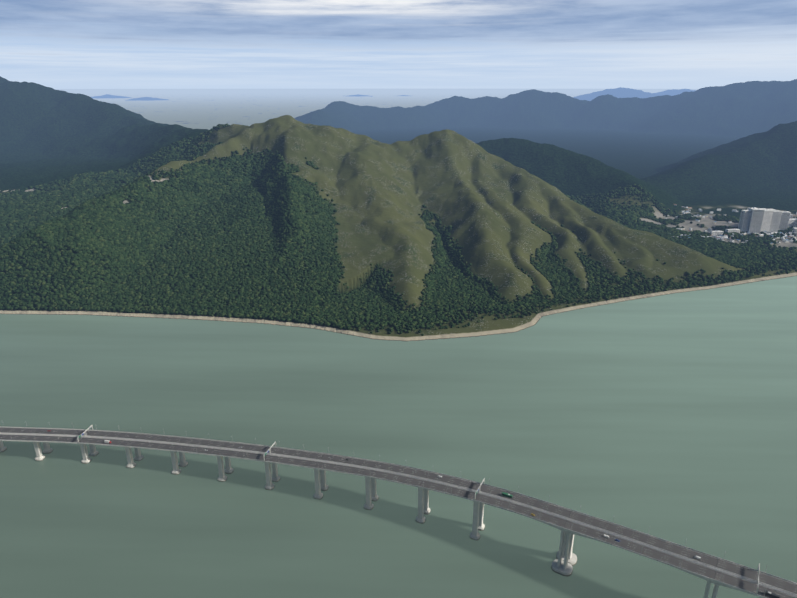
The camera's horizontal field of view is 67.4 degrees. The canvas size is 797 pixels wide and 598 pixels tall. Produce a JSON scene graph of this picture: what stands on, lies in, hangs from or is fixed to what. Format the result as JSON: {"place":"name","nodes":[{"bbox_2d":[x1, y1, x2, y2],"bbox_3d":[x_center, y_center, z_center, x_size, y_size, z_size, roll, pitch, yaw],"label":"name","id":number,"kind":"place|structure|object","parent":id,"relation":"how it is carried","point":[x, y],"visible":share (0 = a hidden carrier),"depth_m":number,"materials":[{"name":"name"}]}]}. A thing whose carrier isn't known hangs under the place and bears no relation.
{"place":"outdoors","nodes":[
{"label":"outdoors","id":0,"kind":"place"},
{"bbox_2d":[0,89,796,597],"bbox_3d":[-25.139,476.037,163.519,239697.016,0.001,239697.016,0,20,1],"label":"sea","id":1,"kind":"structure","parent":0,"point":[670,417],"depth_m":897.86,"materials":[{"name":"green liquid"}]},
{"bbox_2d":[0,421,796,597],"bbox_3d":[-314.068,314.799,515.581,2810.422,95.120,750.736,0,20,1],"label":"viaduct","id":2,"kind":"object","parent":1,"relation":"in","point":[571,523],"visible":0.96,"depth_m":719.85,"materials":[{"name":"concrete"}]},
{"bbox_2d":[502,492,512,497],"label":"green bus","id":3,"kind":"object","parent":2,"relation":"on","point":[507,495],"visible":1,"depth_m":686.71,"materials":[{"name":"green paint"}]},
{"bbox_2d":[764,590,779,597],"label":"dark bus","id":4,"kind":"object","parent":2,"relation":"on","point":[770,594],"visible":1,"depth_m":541.62,"materials":[{"name":"grey paint"}]},
{"bbox_2d":[0,76,796,340],"bbox_3d":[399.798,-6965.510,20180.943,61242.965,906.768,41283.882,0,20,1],"label":"terrain","id":5,"kind":"structure","parent":0,"point":[488,179],"depth_m":2538.58,"materials":[{"name":"green plant"}]},
{"bbox_2d":[0,123,796,335],"bbox_3d":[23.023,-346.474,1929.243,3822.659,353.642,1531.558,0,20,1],"label":"woodland trees","id":6,"kind":"object","parent":5,"relation":"on","point":[195,230],"visible":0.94,"depth_m":1616.04,"materials":[{"name":"green plant"}]},
{"bbox_2d":[665,204,796,243],"bbox_3d":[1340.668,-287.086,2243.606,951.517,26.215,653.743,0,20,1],"label":"village houses","id":7,"kind":"structure","parent":5,"relation":"on","point":[723,237],"depth_m":2096.43,"materials":[{"name":"white"}]},
{"bbox_2d":[710,207,796,235],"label":"apartment buildings","id":8,"kind":"structure","parent":5,"relation":"on","point":[755,220],"depth_m":2118.22,"materials":[{"name":"white concrete"}]},
{"bbox_2d":[0,0,796,88],"label":"sky","id":9,"kind":"structure","parent":0,"point":[55,44],"materials":[{"name":"blue"}]}
]}

